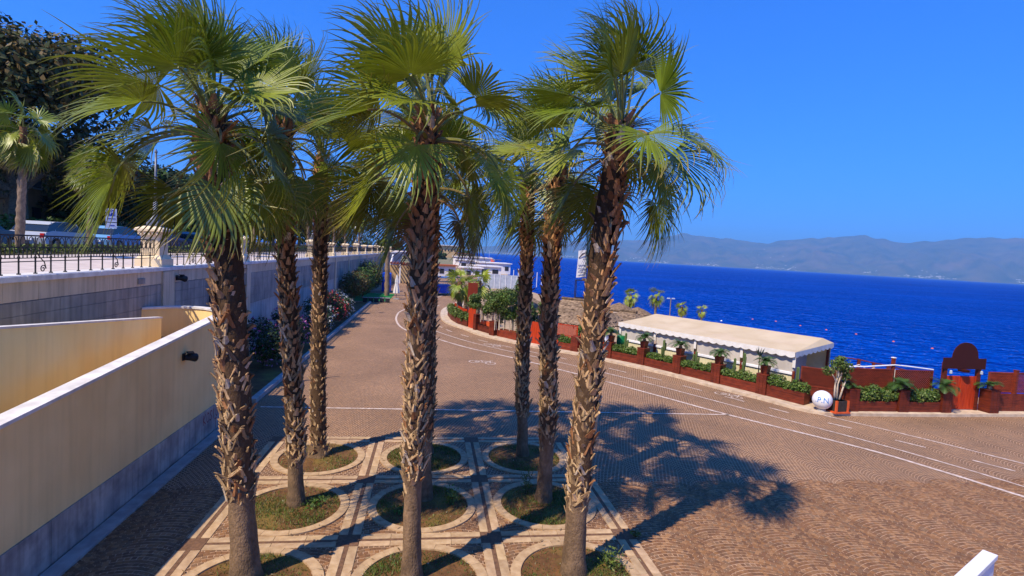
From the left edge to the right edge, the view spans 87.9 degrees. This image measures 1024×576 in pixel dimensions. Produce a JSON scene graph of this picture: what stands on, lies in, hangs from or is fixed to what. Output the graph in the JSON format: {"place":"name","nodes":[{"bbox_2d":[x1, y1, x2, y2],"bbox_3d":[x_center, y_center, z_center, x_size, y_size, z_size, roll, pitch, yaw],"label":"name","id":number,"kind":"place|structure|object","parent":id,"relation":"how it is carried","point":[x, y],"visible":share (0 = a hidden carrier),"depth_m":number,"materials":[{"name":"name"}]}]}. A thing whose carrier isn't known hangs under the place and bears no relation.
{"place":"outdoors","nodes":[
{"label":"outdoors","id":0,"kind":"place"},
{"bbox_2d":[11,220,97,245],"bbox_3d":[-23.758,-2.714,27.669,1.724,1.450,4.165,3,4,-9],"label":"parked car","id":1,"kind":"object","parent":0,"point":[48,228],"visible":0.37,"depth_m":26.38,"materials":[{"name":"paint"}]},
{"bbox_2d":[84,225,140,245],"bbox_3d":[-24.556,-3.096,32.996,1.724,1.450,4.165,3,4,-9],"label":"parked car","id":2,"kind":"object","parent":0,"point":[117,232],"visible":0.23,"depth_m":31.72,"materials":[{"name":"paint"}]},
{"bbox_2d":[1,250,352,254],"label":"verge","id":3,"kind":"structure","parent":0,"point":[2,253],"depth_m":21.18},
{"bbox_2d":[0,86,66,252],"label":"promenade palm","id":4,"kind":"object","parent":3,"relation":"on","point":[23,150],"visible":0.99,"depth_m":18.89,"materials":[{"name":"green plant"}]},
{"bbox_2d":[64,141,109,252],"bbox_3d":[-18.221,-3.920,23.021,2.017,4.782,2.043,0,5,-42],"label":"promenade palm","id":5,"kind":"object","parent":3,"relation":"on","point":[74,163],"visible":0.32,"depth_m":22.56,"materials":[{"name":"green plant"}]},
{"bbox_2d":[1,242,184,252],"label":"hedge","id":6,"kind":"object","parent":3,"relation":"on","point":[29,250],"visible":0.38,"depth_m":21.62,"materials":[{"name":"green plant"}]},
{"bbox_2d":[105,208,116,245],"bbox_3d":[-18.824,-2.740,24.946,0.420,2.100,0.105,1,5,-37],"label":"parking sign","id":7,"kind":"object","parent":3,"relation":"on","point":[113,225],"visible":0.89,"depth_m":24.93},
{"bbox_2d":[1,250,407,273],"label":"promenade pavement","id":8,"kind":"structure","parent":0,"point":[12,267],"depth_m":16.28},
{"bbox_2d":[0,0,1023,247],"label":"sky","id":9,"kind":"structure","parent":0,"point":[900,121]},
{"bbox_2d":[40,264,1023,575],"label":"plaza paving","id":10,"kind":"structure","parent":0,"point":[950,502],"depth_m":12.42,"materials":[{"name":"stone"}]},
{"bbox_2d":[0,317,162,413],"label":"ramp wall","id":11,"kind":"structure","parent":10,"relation":"on","point":[37,359],"depth_m":9.84,"materials":[{"name":"stone"}]},
{"bbox_2d":[0,315,221,575],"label":"ramp wall","id":12,"kind":"structure","parent":10,"relation":"on","point":[82,457],"depth_m":9.12,"materials":[{"name":"stone"}]},
{"bbox_2d":[141,306,211,336],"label":"landing wall","id":13,"kind":"structure","parent":10,"relation":"on","point":[175,319],"depth_m":15.46,"materials":[{"name":"stone"}]},
{"bbox_2d":[0,252,401,349],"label":"retaining wall","id":14,"kind":"structure","parent":10,"relation":"on","point":[80,295],"depth_m":14.34,"materials":[{"name":"grey stone"}]},
{"bbox_2d":[0,234,154,275],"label":"iron railing","id":15,"kind":"object","parent":14,"relation":"on","point":[18,246],"visible":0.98,"depth_m":12.06,"materials":[{"name":"metal"}]},
{"bbox_2d":[134,226,172,266],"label":"promenade pillar","id":16,"kind":"structure","parent":14,"relation":"on","point":[166,259],"depth_m":15.85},
{"bbox_2d":[168,240,211,264],"bbox_3d":[-11.226,-1.320,19.723,0.068,0.805,6.377,3,4,-9],"label":"iron railing","id":17,"kind":"object","parent":14,"relation":"on","point":[183,254],"visible":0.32,"depth_m":17.72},
{"bbox_2d":[198,554,311,575],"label":"planting soil","id":18,"kind":"structure","parent":10,"relation":"on","point":[291,564],"depth_m":8.31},
{"bbox_2d":[35,0,343,575],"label":"fan palm","id":19,"kind":"object","parent":18,"relation":"on","point":[208,45],"visible":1,"depth_m":7.48,"materials":[{"name":"green plant"}]},
{"bbox_2d":[255,487,339,530],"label":"planting soil","id":20,"kind":"structure","parent":10,"relation":"on","point":[260,521],"depth_m":10.15,"materials":[{"name":"soil"}]},
{"bbox_2d":[169,13,365,507],"bbox_3d":[-4.474,-0.353,10.397,3.418,9.238,3.624,3,4,-9],"label":"fan palm","id":21,"kind":"object","parent":20,"relation":"on","point":[293,369],"visible":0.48,"depth_m":10.08,"materials":[{"name":"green plant"}]},
{"bbox_2d":[249,301,367,396],"bbox_3d":[-11.802,2.402,32.059,2.480,0.080,31.600,3,4,-9],"label":"planting strip","id":22,"kind":"object","parent":10,"relation":"on","point":[264,376],"visible":0.07,"depth_m":21.25,"materials":[{"name":"plant"}]},
{"bbox_2d":[247,316,281,366],"bbox_3d":[-9.898,2.144,21.413,1.982,2.009,2.417,3,4,-9],"label":"oleander bush","id":23,"kind":"object","parent":22,"relation":"on","point":[265,347],"visible":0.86,"depth_m":21.05,"materials":[{"name":"green plant"}]},
{"bbox_2d":[271,307,311,345],"bbox_3d":[-10.452,1.867,25.041,1.950,2.042,2.427,3,4,-9],"label":"oleander bush","id":24,"kind":"object","parent":22,"relation":"on","point":[307,333],"visible":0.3,"depth_m":24.95,"materials":[{"name":"green plant"}]},
{"bbox_2d":[301,296,337,328],"bbox_3d":[-11.024,1.500,30.201,2.034,2.057,2.426,3,4,-9],"label":"oleander bush","id":25,"kind":"object","parent":22,"relation":"on","point":[329,316],"visible":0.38,"depth_m":30.07,"materials":[{"name":"green plant"}]},
{"bbox_2d":[327,288,348,323],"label":"oleander bush","id":26,"kind":"object","parent":22,"relation":"on","point":[339,308],"visible":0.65,"depth_m":33.19,"materials":[{"name":"green plant"}]},
{"bbox_2d":[338,271,370,301],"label":"clipped bush","id":27,"kind":"object","parent":22,"relation":"on","point":[354,286],"visible":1,"depth_m":46.61,"materials":[{"name":"green plant"}]},
{"bbox_2d":[278,444,357,471],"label":"planting soil","id":28,"kind":"structure","parent":10,"relation":"on","point":[312,465],"depth_m":12.53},
{"bbox_2d":[246,80,394,458],"bbox_3d":[-4.769,-0.472,12.760,3.674,9.189,3.755,3,4,-9],"label":"fan palm","id":29,"kind":"object","parent":28,"relation":"on","point":[318,448],"visible":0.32,"depth_m":12.66,"materials":[{"name":"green plant"}]},
{"bbox_2d":[346,293,393,300],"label":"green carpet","id":30,"kind":"object","parent":10,"relation":"on","point":[373,295],"visible":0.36,"depth_m":54.75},
{"bbox_2d":[349,267,375,297],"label":"clipped bush","id":31,"kind":"object","parent":30,"relation":"on","point":[365,273],"visible":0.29,"depth_m":51.78,"materials":[{"name":"green plant"}]},
{"bbox_2d":[374,176,396,295],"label":"tall palm","id":32,"kind":"object","parent":30,"relation":"on","point":[387,278],"visible":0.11,"depth_m":56.03,"materials":[{"name":"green plant"}]},
{"bbox_2d":[358,259,382,288],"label":"clipped bush","id":33,"kind":"object","parent":10,"relation":"on","point":[371,264],"visible":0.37,"depth_m":59.29,"materials":[{"name":"green plant"}]},
{"bbox_2d":[390,261,409,282],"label":"pergola","id":34,"kind":"object","parent":10,"relation":"on","point":[400,271],"visible":0.26,"depth_m":79.76,"materials":[{"name":"wood"}]},
{"bbox_2d":[206,443,628,575],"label":"grass","id":35,"kind":"structure","parent":10,"relation":"on","point":[514,512],"depth_m":10.27,"materials":[{"name":"green plant"}]},
{"bbox_2d":[363,550,475,575],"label":"planting soil","id":36,"kind":"structure","parent":10,"relation":"on","point":[457,568],"depth_m":8.60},
{"bbox_2d":[286,0,539,575],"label":"fan palm","id":37,"kind":"object","parent":36,"relation":"on","point":[408,56],"visible":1,"depth_m":7.61,"materials":[{"name":"green plant"}]},
{"bbox_2d":[376,487,466,527],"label":"planting soil","id":38,"kind":"structure","parent":10,"relation":"on","point":[435,508],"depth_m":10.48,"materials":[{"name":"soil"}]},
{"bbox_2d":[327,83,506,501],"bbox_3d":[-1.947,0.067,10.641,3.672,8.658,3.640,3,4,-9],"label":"fan palm","id":39,"kind":"object","parent":38,"relation":"on","point":[451,130],"visible":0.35,"depth_m":10.74,"materials":[{"name":"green plant"}]},
{"bbox_2d":[387,445,460,470],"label":"planting soil","id":40,"kind":"structure","parent":10,"relation":"on","point":[436,455],"depth_m":13.05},
{"bbox_2d":[357,118,496,453],"bbox_3d":[-2.211,-0.081,13.252,3.647,8.595,3.532,3,4,-9],"label":"fan palm","id":41,"kind":"object","parent":40,"relation":"on","point":[383,223],"visible":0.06,"depth_m":13.13,"materials":[{"name":"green plant"}]},
{"bbox_2d":[489,445,558,470],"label":"planting soil","id":42,"kind":"structure","parent":10,"relation":"on","point":[533,456],"depth_m":13.38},
{"bbox_2d":[453,111,593,456],"bbox_3d":[0.273,-0.073,13.269,3.739,8.860,3.670,3,4,-9],"label":"fan palm","id":43,"kind":"object","parent":42,"relation":"on","point":[523,321],"visible":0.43,"depth_m":13.26,"materials":[{"name":"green plant"}]},
{"bbox_2d":[124,396,925,575],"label":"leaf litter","id":44,"kind":"object","parent":10,"relation":"on","point":[446,512],"visible":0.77,"depth_m":11.14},
{"bbox_2d":[501,485,587,524],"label":"planting soil","id":45,"kind":"structure","parent":10,"relation":"on","point":[513,494],"depth_m":10.86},
{"bbox_2d":[465,63,648,503],"bbox_3d":[0.787,0.048,10.767,3.746,8.992,3.805,3,4,-9],"label":"fan palm","id":46,"kind":"object","parent":45,"relation":"on","point":[548,389],"visible":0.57,"depth_m":10.70,"materials":[{"name":"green plant"}]},
{"bbox_2d":[521,546,629,575],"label":"planting soil","id":47,"kind":"structure","parent":10,"relation":"on","point":[544,556],"depth_m":8.90,"materials":[{"name":"soil"}]},
{"bbox_2d":[594,542,626,571],"bbox_3d":[1.647,4.480,8.831,0.521,0.367,0.564,3,4,-9],"label":"weed","id":48,"kind":"object","parent":47,"relation":"on","point":[610,562],"visible":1,"depth_m":8.79,"materials":[{"name":"green plant"}]},
{"bbox_2d":[499,0,747,575],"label":"fan palm","id":49,"kind":"object","parent":47,"relation":"on","point":[620,59],"visible":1,"depth_m":8.12,"materials":[{"name":"green plant"}]},
{"bbox_2d":[574,250,586,298],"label":"banner tower","id":50,"kind":"structure","parent":0,"point":[581,256],"depth_m":44.91,"materials":[{"name":"fabric"}]},
{"bbox_2d":[256,240,1023,396],"bbox_3d":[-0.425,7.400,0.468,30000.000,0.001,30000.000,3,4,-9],"label":"sea","id":51,"kind":"structure","parent":0,"point":[916,320],"depth_m":117.39,"materials":[{"name":"blue liquid"}]},
{"bbox_2d":[350,233,1023,283],"bbox_3d":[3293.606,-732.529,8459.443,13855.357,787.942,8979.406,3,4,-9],"label":"mountains","id":52,"kind":"structure","parent":0,"point":[993,260],"depth_m":8511.95,"materials":[{"name":"stone"}]},
{"bbox_2d":[480,274,978,399],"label":"beach terrace","id":53,"kind":"structure","parent":0,"point":[536,296],"depth_m":46.26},
{"bbox_2d":[466,268,491,313],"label":"palm tree","id":54,"kind":"object","parent":53,"relation":"on","point":[485,277],"visible":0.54,"depth_m":37.86,"materials":[{"name":"green plant"}]},
{"bbox_2d":[475,261,510,274],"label":"beach kiosk","id":55,"kind":"object","parent":53,"relation":"on","point":[505,269],"visible":0.42,"depth_m":155.59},
{"bbox_2d":[477,273,517,288],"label":"sheet fence","id":56,"kind":"object","parent":53,"relation":"on","point":[501,281],"visible":0.53,"depth_m":89.98,"materials":[{"name":"metal"}]},
{"bbox_2d":[536,297,623,334],"bbox_3d":[3.923,2.365,32.486,5.532,3.500,3.954,6,4,34],"label":"thatched hut","id":57,"kind":"object","parent":53,"relation":"on","point":[570,308],"visible":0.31,"depth_m":31.61,"materials":[{"name":"beige plant"}]},
{"bbox_2d":[614,309,643,320],"bbox_3d":[7.218,2.803,33.316,3.336,2.900,3.278,0,5,-44],"label":"thatched hut","id":58,"kind":"object","parent":53,"relation":"on","point":[625,314],"visible":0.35,"depth_m":32.85,"materials":[{"name":"beige plant"}]},
{"bbox_2d":[648,287,664,313],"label":"beach palm","id":59,"kind":"object","parent":53,"relation":"on","point":[654,301],"visible":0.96,"depth_m":45.91,"materials":[{"name":"green plant"}]},
{"bbox_2d":[618,314,833,395],"bbox_3d":[9.803,3.341,25.762,3.582,3.074,9.102,0,5,-39],"label":"canvas tent","id":60,"kind":"object","parent":53,"relation":"on","point":[790,352],"visible":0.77,"depth_m":24.07,"materials":[{"name":"white fabric"}]},
{"bbox_2d":[440,302,1023,416],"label":"pavement strip","id":61,"kind":"object","parent":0,"point":[810,407],"visible":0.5,"depth_m":20.80,"materials":[{"name":"concrete"}]},
{"bbox_2d":[444,268,470,306],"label":"palm tree","id":62,"kind":"object","parent":61,"relation":"on","point":[458,292],"visible":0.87,"depth_m":39.23,"materials":[{"name":"green plant"}]},
{"bbox_2d":[477,324,488,333],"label":"planter box","id":63,"kind":"object","parent":61,"relation":"on","point":[483,328],"visible":0.45,"depth_m":33.84,"materials":[{"name":"red brick"}]},
{"bbox_3d":[-1.786,2.220,34.118,0.300,0.270,0.780,1,4,-33],"label":"terracotta trough","id":64,"kind":"object","parent":63,"relation":"on","visible":0},
{"bbox_2d":[467,293,495,321],"bbox_3d":[-1.672,1.230,33.643,2.414,1.885,1.204,3,4,-9],"label":"tall bush","id":65,"kind":"object","parent":64,"relation":"in","point":[475,300],"visible":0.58,"depth_m":33.38,"materials":[{"name":"green plant"}]},
{"bbox_2d":[482,279,518,328],"bbox_3d":[-0.348,1.330,34.080,3.218,4.475,1.257,3,4,-9],"label":"picket fence","id":66,"kind":"object","parent":61,"relation":"on","point":[516,287],"visible":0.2,"depth_m":33.97,"materials":[{"name":"white wood"}]},
{"bbox_2d":[497,328,516,339],"bbox_3d":[-0.172,2.782,32.026,0.450,0.442,1.670,0,5,-44],"label":"planter box","id":67,"kind":"object","parent":61,"relation":"on","point":[506,333],"visible":0.73,"depth_m":31.93,"materials":[{"name":"red brick"}]},
{"bbox_2d":[487,287,517,330],"bbox_3d":[-0.201,1.250,32.199,2.616,2.690,1.024,2,4,-16],"label":"tall bush","id":68,"kind":"object","parent":67,"relation":"in","point":[498,303],"visible":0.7,"depth_m":32.00,"materials":[{"name":"green plant"}]},
{"bbox_2d":[611,350,636,363],"bbox_3d":[5.768,3.475,26.851,1.453,0.392,0.450,7,5,42],"label":"planter box","id":69,"kind":"object","parent":61,"relation":"on","point":[624,357],"visible":0.75,"depth_m":26.68,"materials":[{"name":"red brick"}]},
{"bbox_2d":[612,344,636,355],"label":"planter shrub","id":70,"kind":"object","parent":69,"relation":"in","point":[631,350],"visible":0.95,"depth_m":26.83,"materials":[{"name":"green plant"}]},
{"bbox_2d":[644,357,671,371],"bbox_3d":[7.109,3.644,25.407,0.450,0.392,1.583,0,5,-39],"label":"planter box","id":71,"kind":"object","parent":61,"relation":"on","point":[657,364],"visible":0.73,"depth_m":25.28,"materials":[{"name":"red brick"}]},
{"bbox_2d":[680,366,710,381],"bbox_3d":[8.341,3.814,23.829,0.450,0.392,1.514,1,5,-37],"label":"planter box","id":72,"kind":"object","parent":61,"relation":"on","point":[695,373],"visible":0.77,"depth_m":23.67,"materials":[{"name":"red brick"}]},
{"bbox_2d":[680,360,711,372],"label":"planter shrub","id":73,"kind":"object","parent":72,"relation":"in","point":[696,365],"visible":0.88,"depth_m":23.69,"materials":[{"name":"green plant"}]},
{"bbox_2d":[710,363,726,383],"bbox_3d":[8.918,3.686,23.010,0.470,0.824,0.470,0,5,-38],"label":"pedestal","id":74,"kind":"object","parent":61,"relation":"on","point":[716,369],"visible":0.79,"depth_m":22.85,"materials":[{"name":"red brick"}]},
{"bbox_2d":[709,348,732,363],"bbox_3d":[8.992,2.937,22.995,1.022,0.675,0.924,1,5,-37],"label":"potted cycad","id":75,"kind":"object","parent":74,"relation":"on","point":[719,357],"visible":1,"depth_m":22.89,"materials":[{"name":"green plant"}]},
{"bbox_2d":[720,375,755,392],"bbox_3d":[9.556,3.983,22.255,0.450,0.392,1.559,0,5,-38],"label":"planter box","id":76,"kind":"object","parent":61,"relation":"on","point":[738,383],"visible":0.73,"depth_m":22.11,"materials":[{"name":"red brick"}]},
{"bbox_2d":[721,367,756,382],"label":"planter shrub","id":77,"kind":"object","parent":76,"relation":"in","point":[740,374],"visible":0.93,"depth_m":22.10,"materials":[{"name":"green plant"}]},
{"bbox_2d":[755,372,772,394],"bbox_3d":[10.155,3.858,21.423,0.470,0.824,0.470,1,4,-36],"label":"pedestal","id":78,"kind":"object","parent":61,"relation":"on","point":[761,384],"visible":0.71,"depth_m":21.27,"materials":[{"name":"red wood"}]},
{"bbox_2d":[756,355,776,373],"bbox_3d":[10.255,3.068,21.385,0.925,0.761,0.951,2,4,-12],"label":"potted cycad","id":79,"kind":"object","parent":78,"relation":"on","point":[765,367],"visible":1,"depth_m":21.29,"materials":[{"name":"green plant"}]},
{"bbox_2d":[766,384,809,404],"bbox_3d":[10.735,4.120,20.684,0.450,0.452,1.456,1,4,-36],"label":"planter box","id":80,"kind":"object","parent":61,"relation":"on","point":[797,397],"visible":0.91,"depth_m":20.44,"materials":[{"name":"brick"}]},
{"bbox_2d":[766,373,810,393],"bbox_3d":[10.735,3.743,20.637,0.688,0.702,1.634,1,4,-36],"label":"planter shrub","id":81,"kind":"object","parent":80,"relation":"in","point":[778,382],"visible":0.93,"depth_m":20.56,"materials":[{"name":"green plant"}]},
{"bbox_2d":[812,390,832,411],"bbox_3d":[11.291,4.101,19.336,0.660,0.740,0.671,5,4,31],"label":"painted ball","id":82,"kind":"object","parent":61,"relation":"on","point":[822,400],"visible":1,"depth_m":19.14,"materials":[{"name":"white paint"}]},
{"bbox_2d":[835,371,840,397],"bbox_3d":[12.277,3.589,20.019,0.150,1.778,0.150,2,4,-14],"label":"fence post","id":83,"kind":"object","parent":61,"relation":"on","point":[839,385],"visible":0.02,"depth_m":19.99,"materials":[{"name":"wood"}]},
{"bbox_2d":[800,366,835,389],"bbox_3d":[11.795,3.453,20.430,1.227,0.750,0.088,6,4,32],"label":"lattice panel","id":84,"kind":"object","parent":83,"relation":"attached to","point":[814,377],"visible":0.69,"depth_m":20.45,"materials":[{"name":"red wood"}]},
{"bbox_2d":[821,355,854,413],"bbox_3d":[11.770,3.449,19.284,1.275,2.093,0.620,2,4,-14],"label":"potted tree","id":85,"kind":"object","parent":61,"relation":"on","point":[841,366],"visible":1,"depth_m":19.18,"materials":[{"name":"green plant"}]},
{"bbox_2d":[840,386,860,411],"bbox_3d":[12.491,4.104,19.652,0.470,0.824,0.470,3,4,-9],"label":"pedestal","id":86,"kind":"object","parent":61,"relation":"on","point":[851,395],"visible":0.76,"depth_m":19.44,"materials":[{"name":"brick"}]},
{"bbox_2d":[858,400,896,411],"bbox_3d":[13.507,4.370,19.884,1.600,0.372,0.450,3,4,-9],"label":"planter box","id":87,"kind":"object","parent":61,"relation":"on","point":[882,406],"visible":0.69,"depth_m":19.67,"materials":[{"name":"red brick"}]},
{"bbox_2d":[855,383,898,402],"bbox_3d":[13.541,3.942,19.860,1.833,0.775,0.814,3,4,-9],"label":"planter shrub","id":88,"kind":"object","parent":87,"relation":"in","point":[873,394],"visible":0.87,"depth_m":19.67,"materials":[{"name":"green plant"}]},
{"bbox_2d":[890,357,895,386],"bbox_3d":[14.517,3.613,20.336,0.125,1.948,0.125,2,4,-14],"label":"fence post","id":89,"kind":"object","parent":61,"relation":"on","point":[893,360],"visible":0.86,"depth_m":20.26,"materials":[{"name":"red wood"}]},
{"bbox_2d":[847,368,893,388],"bbox_3d":[13.522,3.414,20.083,1.900,0.770,0.088,3,4,-9],"label":"lattice panel","id":90,"kind":"object","parent":89,"relation":"attached to","point":[866,377],"visible":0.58,"depth_m":20.07,"materials":[{"name":"red wood"}]},
{"bbox_2d":[894,369,933,388],"bbox_3d":[15.382,3.513,20.369,1.630,0.750,0.088,3,4,-9],"label":"lattice panel","id":91,"kind":"object","parent":89,"relation":"attached to","point":[922,378],"visible":0.77,"depth_m":20.36,"materials":[{"name":"red wood"}]},
{"bbox_2d":[892,387,910,411],"bbox_3d":[14.565,4.203,19.970,0.470,0.824,0.470,3,4,-9],"label":"pedestal","id":92,"kind":"object","parent":61,"relation":"on","point":[903,401],"visible":0.63,"depth_m":19.75,"materials":[{"name":"brick"}]},
{"bbox_2d":[887,377,916,391],"bbox_3d":[14.579,3.642,19.927,1.102,0.515,1.077,1,4,-31],"label":"cycad","id":93,"kind":"object","parent":92,"relation":"on","point":[900,382],"visible":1,"depth_m":19.81,"materials":[{"name":"green plant"}]},
{"bbox_2d":[909,401,939,411],"bbox_3d":[15.457,4.463,20.183,1.350,0.372,0.450,3,4,-9],"label":"planter box","id":94,"kind":"object","parent":61,"relation":"on","point":[923,407],"visible":0.73,"depth_m":19.96,"materials":[{"name":"brick"}]},
{"bbox_2d":[904,387,940,402],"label":"planter shrub","id":95,"kind":"object","parent":94,"relation":"in","point":[929,394],"visible":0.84,"depth_m":20.00,"materials":[{"name":"green plant"}]},
{"bbox_2d":[934,388,953,412],"bbox_3d":[16.391,4.290,20.250,0.470,0.824,0.470,3,4,-9],"label":"pedestal","id":96,"kind":"object","parent":61,"relation":"on","point":[946,400],"visible":0.69,"depth_m":20.04,"materials":[{"name":"brick"}]},
{"bbox_2d":[930,376,960,395],"bbox_3d":[16.463,3.693,20.174,1.088,0.550,1.110,2,4,-25],"label":"cycad","id":97,"kind":"object","parent":96,"relation":"on","point":[943,383],"visible":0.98,"depth_m":20.09,"materials":[{"name":"green plant"}]},
{"bbox_2d":[939,342,986,409],"bbox_3d":[17.407,3.416,20.501,1.900,2.650,0.390,3,4,-9],"label":"gate sign","id":98,"kind":"object","parent":61,"relation":"on","point":[964,357],"visible":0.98,"depth_m":20.44,"materials":[{"name":"red wood"}]},
{"bbox_2d":[946,376,976,408],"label":"wooden gate","id":99,"kind":"structure","parent":98,"relation":"attached to","point":[964,397],"depth_m":20.64,"materials":[{"name":"red wood"}]},
{"bbox_2d":[977,388,1001,413],"bbox_3d":[18.467,4.359,20.565,0.470,0.884,0.470,3,4,-9],"label":"pedestal","id":100,"kind":"object","parent":61,"relation":"on","point":[988,401],"visible":0.94,"depth_m":20.38,"materials":[{"name":"brick"}]},
{"bbox_2d":[999,393,1023,410],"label":"board panel","id":101,"kind":"object","parent":61,"relation":"on","point":[1007,400],"visible":0.67,"depth_m":20.89,"materials":[{"name":"brick"}]},
{"bbox_2d":[1011,370,1019,403],"bbox_3d":[19.801,4.038,20.945,0.150,1.628,0.150,2,4,-14],"label":"fence post","id":102,"kind":"object","parent":61,"relation":"on","point":[1015,382],"visible":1,"depth_m":20.88,"materials":[{"name":"red wood"}]},
{"bbox_2d":[987,372,1013,392],"bbox_3d":[19.206,3.704,20.904,1.100,0.800,0.088,3,4,-9],"label":"lattice panel","id":103,"kind":"object","parent":102,"relation":"attached to","point":[1006,379],"visible":0.77,"depth_m":20.90,"materials":[{"name":"red wood"}]},
{"bbox_3d":[2.651,2.985,29.588,2.197,0.676,0.058,6,4,33],"label":"board panel","id":104,"kind":"object","parent":61,"relation":"on","visible":0},
{"bbox_2d":[557,323,577,336],"bbox_3d":[2.870,2.320,29.462,1.736,0.650,0.046,6,4,33],"label":"lattice panel","id":105,"kind":"object","parent":104,"relation":"on","point":[572,331],"visible":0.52,"depth_m":29.32,"materials":[{"name":"red wood"}]},
{"bbox_2d":[954,550,997,575],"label":"white parapet","id":106,"kind":"structure","parent":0,"point":[982,563],"depth_m":7.77,"materials":[{"name":"paint"}]},
{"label":"park ground","id":107,"kind":"structure","parent":0,"visible":0},
{"bbox_2d":[0,131,144,225],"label":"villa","id":108,"kind":"object","parent":107,"relation":"on","point":[35,192],"visible":0.06,"depth_m":45.58,"materials":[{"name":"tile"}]},
{"bbox_2d":[0,12,157,226],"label":"ficus tree","id":109,"kind":"object","parent":107,"relation":"on","point":[24,76],"visible":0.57,"depth_m":35.20,"materials":[{"name":"green plant"}]},
{"bbox_2d":[40,137,147,227],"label":"park tree","id":110,"kind":"object","parent":107,"relation":"on","point":[64,213],"visible":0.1,"depth_m":46.13,"materials":[{"name":"green plant"}]},
{"bbox_2d":[0,213,193,232],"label":"hedge","id":111,"kind":"object","parent":107,"relation":"on","point":[5,220],"visible":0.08,"depth_m":33.04,"materials":[{"name":"green plant"}]},
{"bbox_2d":[126,166,205,232],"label":"park tree","id":112,"kind":"object","parent":107,"relation":"on","point":[165,175],"visible":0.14,"depth_m":53.88,"materials":[{"name":"green plant"}]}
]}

